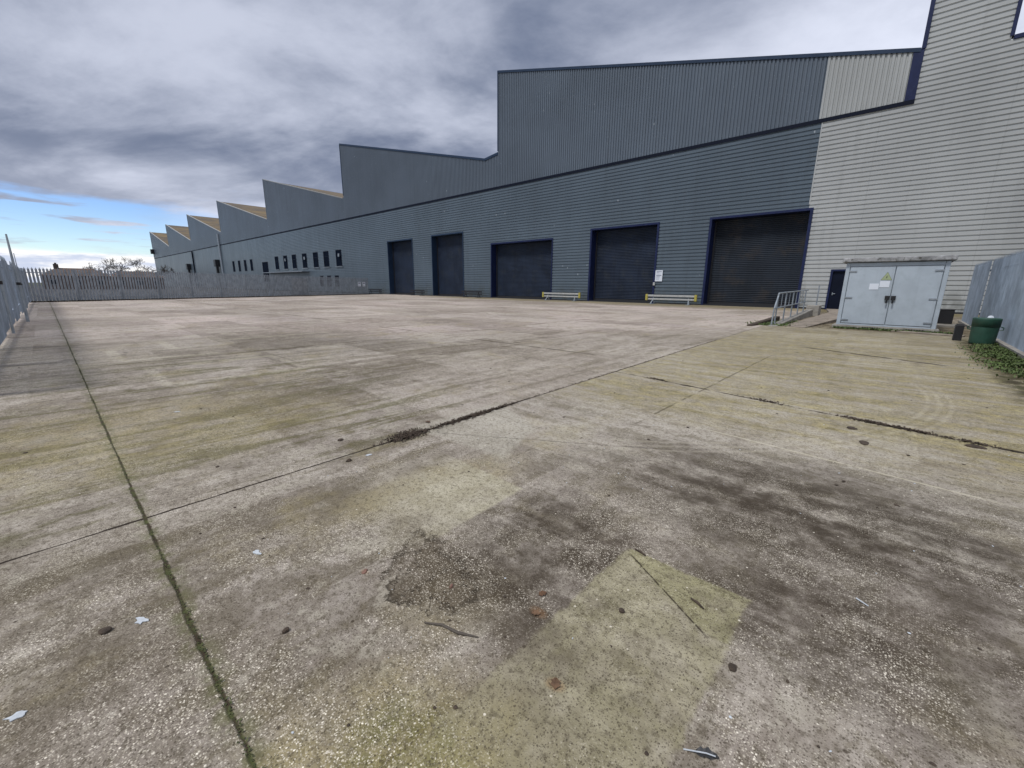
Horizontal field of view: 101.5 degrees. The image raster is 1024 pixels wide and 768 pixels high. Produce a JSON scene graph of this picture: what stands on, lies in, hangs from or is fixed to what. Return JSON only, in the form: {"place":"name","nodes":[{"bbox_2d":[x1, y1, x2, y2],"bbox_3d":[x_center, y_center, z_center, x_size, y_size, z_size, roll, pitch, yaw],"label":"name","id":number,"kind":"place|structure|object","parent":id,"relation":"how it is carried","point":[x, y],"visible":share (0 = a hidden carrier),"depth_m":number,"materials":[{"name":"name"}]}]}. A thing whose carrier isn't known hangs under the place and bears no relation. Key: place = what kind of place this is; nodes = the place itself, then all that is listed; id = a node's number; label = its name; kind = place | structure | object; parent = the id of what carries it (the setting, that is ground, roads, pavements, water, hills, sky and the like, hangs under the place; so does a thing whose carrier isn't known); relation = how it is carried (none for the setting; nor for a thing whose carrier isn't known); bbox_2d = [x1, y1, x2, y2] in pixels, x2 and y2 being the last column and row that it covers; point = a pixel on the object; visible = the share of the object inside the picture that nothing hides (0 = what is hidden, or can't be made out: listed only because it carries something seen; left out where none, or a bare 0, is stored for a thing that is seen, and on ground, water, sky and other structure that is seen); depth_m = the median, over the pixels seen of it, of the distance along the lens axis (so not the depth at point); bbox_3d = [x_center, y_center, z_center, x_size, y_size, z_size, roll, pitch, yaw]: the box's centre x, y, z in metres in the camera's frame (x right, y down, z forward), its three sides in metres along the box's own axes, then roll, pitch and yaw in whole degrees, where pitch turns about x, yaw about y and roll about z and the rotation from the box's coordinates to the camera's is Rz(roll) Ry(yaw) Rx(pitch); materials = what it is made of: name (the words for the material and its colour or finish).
{"place":"outdoors","nodes":[
{"label":"outdoors","id":0,"kind":"place"},
{"bbox_2d":[39,263,112,288],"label":"house","id":1,"kind":"structure","parent":0,"point":[55,266],"depth_m":102.63,"materials":[{"name":"red brick"}]},
{"bbox_2d":[110,271,164,288],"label":"house","id":2,"kind":"structure","parent":0,"point":[137,281],"depth_m":115.54,"materials":[{"name":"red brick"}]},
{"bbox_2d":[30,286,363,300],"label":"car park","id":3,"kind":"structure","parent":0,"point":[152,293],"depth_m":68.55,"materials":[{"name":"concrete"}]},
{"bbox_2d":[83,263,103,271],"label":"bare tree","id":4,"kind":"object","parent":3,"relation":"on","point":[92,267],"visible":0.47,"depth_m":149.12,"materials":[{"name":"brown plant"}]},
{"bbox_2d":[86,258,130,275],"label":"bare tree","id":5,"kind":"object","parent":3,"relation":"on","point":[120,267],"visible":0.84,"depth_m":154.84,"materials":[{"name":"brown plant"}]},
{"bbox_2d":[137,265,155,272],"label":"bare tree","id":6,"kind":"object","parent":3,"relation":"on","point":[147,269],"visible":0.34,"depth_m":159.69,"materials":[{"name":"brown plant"}]},
{"bbox_2d":[154,265,175,274],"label":"bare tree","id":7,"kind":"object","parent":3,"relation":"on","point":[164,270],"visible":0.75,"depth_m":175.15,"materials":[{"name":"brown plant"}]},
{"bbox_2d":[0,294,1023,767],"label":"yard","id":8,"kind":"structure","parent":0,"point":[754,530],"depth_m":2.72,"materials":[{"name":"concrete"}]},
{"bbox_2d":[0,276,14,332],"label":"fence pole","id":9,"kind":"object","parent":8,"relation":"on","point":[6,307],"visible":1,"depth_m":13.17,"materials":[{"name":"metal"}]},
{"bbox_2d":[2,710,27,721],"bbox_3d":[-1.877,1.255,1.577,0.064,0.004,0.039,-6,15,-26],"label":"white fleck","id":10,"kind":"object","parent":8,"relation":"on","point":[18,714],"visible":1,"depth_m":1.58},
{"bbox_2d":[0,256,30,344],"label":"palisade fence","id":11,"kind":"object","parent":8,"relation":"on","point":[8,279],"visible":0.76,"depth_m":17.17,"materials":[{"name":"metal"}]},
{"bbox_2d":[5,234,29,321],"bbox_3d":[-20.059,-4.263,16.954,0.125,3.450,0.125,5,14,19],"label":"fence pole","id":12,"kind":"object","parent":8,"relation":"on","point":[18,283],"visible":1,"depth_m":16.96,"materials":[{"name":"metal"}]},
{"bbox_2d":[13,253,27,308],"bbox_3d":[-30.089,-6.294,25.607,0.075,3.300,0.075,5,14,19],"label":"fence pole","id":13,"kind":"object","parent":8,"relation":"on","point":[21,281],"visible":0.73,"depth_m":25.62,"materials":[{"name":"metal"}]},
{"bbox_2d":[98,626,111,633],"bbox_3d":[-1.917,1.158,1.966,0.058,0.014,0.042,-2,13,-9],"label":"soil clod","id":14,"kind":"object","parent":8,"relation":"on","point":[104,630],"visible":1,"depth_m":1.96,"materials":[{"name":"brown soil"}]},
{"bbox_2d":[135,617,148,624],"bbox_3d":[-1.805,1.149,2.031,0.079,0.004,0.040,5,14,19],"label":"white fleck","id":15,"kind":"object","parent":8,"relation":"on","point":[140,620],"visible":1,"depth_m":2.03},
{"bbox_2d":[70,349,264,767],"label":"joint moss","id":16,"kind":"object","parent":8,"relation":"on","point":[229,706],"visible":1,"depth_m":1.78,"materials":[{"name":"green plant"}]},
{"bbox_2d":[20,267,368,301],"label":"palisade fence","id":17,"kind":"object","parent":8,"relation":"on","point":[343,281],"visible":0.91,"depth_m":42.62,"materials":[{"name":"metal"}]},
{"bbox_2d":[291,278,307,293],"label":"panel board","id":18,"kind":"object","parent":17,"relation":"attached to","point":[299,285],"visible":1,"depth_m":58.19,"materials":[{"name":"metal"}]},
{"bbox_2d":[31,294,365,301],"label":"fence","id":19,"kind":"object","parent":8,"relation":"on","point":[185,298],"visible":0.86,"depth_m":43.64,"materials":[{"name":"metal"}]},
{"bbox_2d":[253,550,261,554],"bbox_3d":[-1.553,1.029,2.553,0.070,0.004,0.037,8,15,30],"label":"white fleck","id":20,"kind":"object","parent":8,"relation":"on","point":[256,552],"visible":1,"depth_m":2.55},
{"bbox_2d":[282,627,288,633],"bbox_3d":[-1.069,1.161,1.975,0.024,0.017,0.034,7,15,24],"label":"soil clod","id":21,"kind":"object","parent":8,"relation":"on","point":[285,630],"visible":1,"depth_m":1.97,"materials":[{"name":"brown soil"}]},
{"bbox_2d":[368,289,381,292],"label":"bumper rail","id":22,"kind":"object","parent":8,"relation":"on","point":[375,291],"visible":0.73,"depth_m":74.35,"materials":[{"name":"grey metal"}]},
{"bbox_2d":[410,290,424,295],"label":"bumper rail","id":23,"kind":"object","parent":8,"relation":"on","point":[417,292],"visible":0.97,"depth_m":65.88,"materials":[{"name":"grey metal"}]},
{"bbox_2d":[424,622,477,637],"bbox_3d":[-0.292,1.164,1.986,0.280,0.015,0.025,5,14,20],"label":"stick","id":24,"kind":"object","parent":8,"relation":"on","point":[452,629],"visible":1,"depth_m":1.98,"materials":[{"name":"brown wood"}]},
{"bbox_2d":[462,291,481,297],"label":"bumper rail","id":25,"kind":"object","parent":8,"relation":"on","point":[465,293],"visible":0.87,"depth_m":57.43,"materials":[{"name":"grey metal"}]},
{"bbox_2d":[531,610,540,614],"bbox_3d":[0.116,1.145,2.095,0.047,0.009,0.040,12,18,41],"label":"dead leaf","id":26,"kind":"object","parent":8,"relation":"on","point":[535,612],"visible":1,"depth_m":2.10,"materials":[{"name":"brown plant"}]},
{"bbox_2d":[373,341,711,445],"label":"soil crumbs","id":27,"kind":"object","parent":8,"relation":"on","point":[400,436],"visible":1,"depth_m":4.81,"materials":[{"name":"black soil"}]},
{"bbox_2d":[538,590,546,595],"bbox_3d":[0.158,1.115,2.226,0.052,0.010,0.039,3,13,10],"label":"dead leaf","id":28,"kind":"object","parent":8,"relation":"on","point":[541,592],"visible":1,"depth_m":2.23,"materials":[{"name":"brown plant"}]},
{"bbox_2d":[551,677,559,690],"bbox_3d":[0.176,1.233,1.719,0.055,0.011,0.043,-10,17,-39],"label":"dead leaf","id":29,"kind":"object","parent":8,"relation":"on","point":[555,682],"visible":1,"depth_m":1.72,"materials":[{"name":"brown plant"}]},
{"bbox_2d":[542,292,580,300],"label":"bumper rail","id":30,"kind":"object","parent":8,"relation":"on","point":[575,297],"visible":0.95,"depth_m":47.50,"materials":[{"name":"silver metal"}]},
{"bbox_2d":[149,0,1023,314],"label":"warehouse","id":31,"kind":"structure","parent":8,"relation":"on","point":[755,182],"depth_m":37.91,"materials":[{"name":"metal"}]},
{"bbox_2d":[262,262,268,281],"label":"window","id":32,"kind":"structure","parent":31,"relation":"in","point":[264,264],"depth_m":111.67,"materials":[{"name":"black glass"}]},
{"bbox_2d":[275,256,278,269],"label":"window","id":33,"kind":"structure","parent":31,"relation":"in","point":[276,258],"depth_m":105.62,"materials":[{"name":"glass"}]},
{"bbox_2d":[283,255,287,269],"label":"window","id":34,"kind":"structure","parent":31,"relation":"in","point":[285,260],"depth_m":101.87,"materials":[{"name":"glass"}]},
{"bbox_2d":[292,254,296,268],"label":"window","id":35,"kind":"structure","parent":31,"relation":"in","point":[294,262],"depth_m":98.40,"materials":[{"name":"glass"}]},
{"bbox_2d":[302,253,307,268],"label":"window","id":36,"kind":"structure","parent":31,"relation":"in","point":[304,257],"depth_m":94.41,"materials":[{"name":"glass"}]},
{"bbox_2d":[313,252,319,267],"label":"window","id":37,"kind":"structure","parent":31,"relation":"in","point":[315,254],"depth_m":90.68,"materials":[{"name":"glass"}]},
{"bbox_2d":[323,251,329,267],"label":"window","id":38,"kind":"structure","parent":31,"relation":"in","point":[325,253],"depth_m":87.43,"materials":[{"name":"glass"}]},
{"bbox_2d":[335,249,342,266],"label":"window","id":39,"kind":"structure","parent":31,"relation":"in","point":[338,252],"depth_m":83.67,"materials":[{"name":"glass"}]},
{"bbox_2d":[655,270,662,280],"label":"notice","id":40,"kind":"object","parent":31,"relation":"attached to","point":[658,275],"visible":1,"depth_m":40.92,"materials":[{"name":"paper"}]},
{"bbox_2d":[824,269,845,308],"bbox_3d":[25.091,-7.211,31.977,1.510,3.020,0.350,12,18,41],"label":"personnel door","id":41,"kind":"structure","parent":31,"relation":"in","point":[836,280],"depth_m":32.12,"materials":[{"name":"metal"}]},
{"bbox_2d":[645,294,696,304],"bbox_3d":[14.971,-7.984,39.576,4.900,0.960,0.840,12,18,41],"label":"bumper rail","id":42,"kind":"object","parent":8,"relation":"on","point":[688,299],"visible":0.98,"depth_m":39.45,"materials":[{"name":"silver metal"}]},
{"bbox_2d":[691,598,703,608],"bbox_3d":[0.962,1.134,2.167,0.015,0.014,0.081,-6,14,-24],"label":"stick","id":43,"kind":"object","parent":8,"relation":"on","point":[698,603],"visible":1,"depth_m":2.16,"materials":[{"name":"wood"}]},
{"bbox_2d":[683,746,718,758],"bbox_3d":[0.664,1.292,1.466,0.118,0.017,0.038,4,14,13],"label":"feather","id":44,"kind":"object","parent":8,"relation":"on","point":[705,752],"visible":1,"depth_m":1.47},
{"bbox_2d":[728,663,736,671],"bbox_3d":[0.951,1.219,1.803,0.033,0.013,0.042,8,15,30],"label":"soil clod","id":45,"kind":"object","parent":8,"relation":"on","point":[732,667],"visible":1,"depth_m":1.80,"materials":[{"name":"soil"}]},
{"bbox_2d":[747,316,779,325],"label":"kerb","id":46,"kind":"structure","parent":8,"relation":"on","point":[764,321],"depth_m":19.12,"materials":[{"name":"concrete"}]},
{"bbox_2d":[771,290,808,324],"bbox_3d":[13.986,-3.930,20.879,0.084,1.534,8.182,12,18,41],"label":"handrail","id":47,"kind":"object","parent":8,"relation":"on","point":[776,307],"visible":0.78,"depth_m":19.69,"materials":[{"name":"metal"}]},
{"bbox_2d":[768,305,821,325],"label":"ramp kerb","id":48,"kind":"structure","parent":8,"relation":"on","point":[812,310],"depth_m":23.02,"materials":[{"name":"concrete"}]},
{"bbox_2d":[784,309,838,327],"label":"access ramp","id":49,"kind":"structure","parent":8,"relation":"on","point":[830,316],"depth_m":19.98,"materials":[{"name":"grey concrete"}]},
{"bbox_2d":[646,377,1002,448],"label":"soil crumbs","id":50,"kind":"object","parent":8,"relation":"on","point":[897,426],"visible":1,"depth_m":4.96,"materials":[{"name":"black soil"}]},
{"bbox_2d":[745,320,952,333],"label":"grass tufts","id":51,"kind":"object","parent":8,"relation":"on","point":[844,327],"visible":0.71,"depth_m":16.82,"materials":[{"name":"plant"}]},
{"bbox_2d":[859,440,868,444],"bbox_3d":[3.743,0.622,4.443,0.086,0.013,0.158,10,16,35],"label":"soil clod","id":52,"kind":"object","parent":8,"relation":"on","point":[863,442],"visible":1,"depth_m":4.43,"materials":[{"name":"brown soil"}]},
{"bbox_2d":[832,255,957,331],"bbox_3d":[15.349,-3.652,16.981,3.250,2.790,2.288,12,18,41],"label":"electrical kiosk","id":53,"kind":"object","parent":8,"relation":"on","point":[902,293],"visible":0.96,"depth_m":16.14,"materials":[{"name":"metal"}]},
{"bbox_2d":[841,266,895,324],"bbox_3d":[14.160,-3.524,16.680,1.388,2.220,0.208,12,18,41],"label":"door","id":54,"kind":"structure","parent":53,"relation":"in","point":[868,292],"depth_m":16.68,"materials":[{"name":"metal"}]},
{"bbox_2d":[885,266,944,326],"bbox_3d":[15.173,-3.305,15.781,1.308,2.220,0.208,12,18,41],"label":"door","id":55,"kind":"structure","parent":53,"relation":"in","point":[915,290],"depth_m":15.79,"materials":[{"name":"metal"}]},
{"bbox_2d":[891,330,965,336],"bbox_3d":[15.149,-1.849,15.287,0.362,0.050,2.007,-6,15,-26],"label":"kerb strip","id":56,"kind":"object","parent":8,"relation":"on","point":[939,334],"visible":0.97,"depth_m":15.21,"materials":[{"name":"grey concrete"}]},
{"bbox_2d":[936,323,954,327],"bbox_3d":[19.027,-2.553,18.265,0.950,0.120,1.000,12,18,41],"label":"plank","id":57,"kind":"object","parent":8,"relation":"on","point":[946,325],"visible":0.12,"depth_m":18.00,"materials":[{"name":"wood"}]},
{"bbox_2d":[937,309,955,323],"bbox_3d":[19.158,-2.988,18.459,0.490,0.640,0.440,12,18,41],"label":"black box","id":58,"kind":"object","parent":57,"relation":"on","point":[946,316],"visible":0.88,"depth_m":18.32,"materials":[{"name":"plastic"}]},
{"bbox_2d":[952,324,964,340],"bbox_3d":[14.346,-1.669,13.441,0.200,0.530,0.250,12,18,41],"label":"black box","id":59,"kind":"object","parent":8,"relation":"on","point":[958,332],"visible":1,"depth_m":13.36,"materials":[{"name":"plastic"}]},
{"bbox_2d":[965,444,986,448],"bbox_3d":[4.835,0.646,4.361,0.170,0.020,0.112,10,16,35],"label":"soil clod","id":60,"kind":"object","parent":8,"relation":"on","point":[974,446],"visible":1,"depth_m":4.34,"materials":[{"name":"soil"}]},
{"bbox_2d":[967,317,1003,343],"bbox_3d":[14.096,-1.588,12.477,0.603,0.774,0.603,0,13,-3],"label":"garden bin","id":61,"kind":"object","parent":8,"relation":"on","point":[984,330],"visible":0.88,"depth_m":12.30,"materials":[{"name":"green plastic"}]},
{"bbox_2d":[957,342,1023,381],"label":"weeds","id":62,"kind":"object","parent":8,"relation":"on","point":[1008,358],"visible":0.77,"depth_m":9.75,"materials":[{"name":"green plant"}]},
{"bbox_2d":[958,249,1023,358],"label":"palisade fence","id":63,"kind":"object","parent":8,"relation":"on","point":[1004,297],"visible":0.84,"depth_m":13.71,"materials":[{"name":"metal"}]},
{"bbox_2d":[0,0,1023,282],"label":"sky","id":64,"kind":"structure","parent":0,"point":[121,121],"materials":[{"name":"grey"}]},
{"label":"ground","id":65,"kind":"structure","parent":0,"visible":0},
{"bbox_2d":[102,257,143,272],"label":"bare tree","id":66,"kind":"object","parent":65,"relation":"on","point":[135,263],"visible":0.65,"depth_m":160.05,"materials":[{"name":"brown plant"}]}
]}

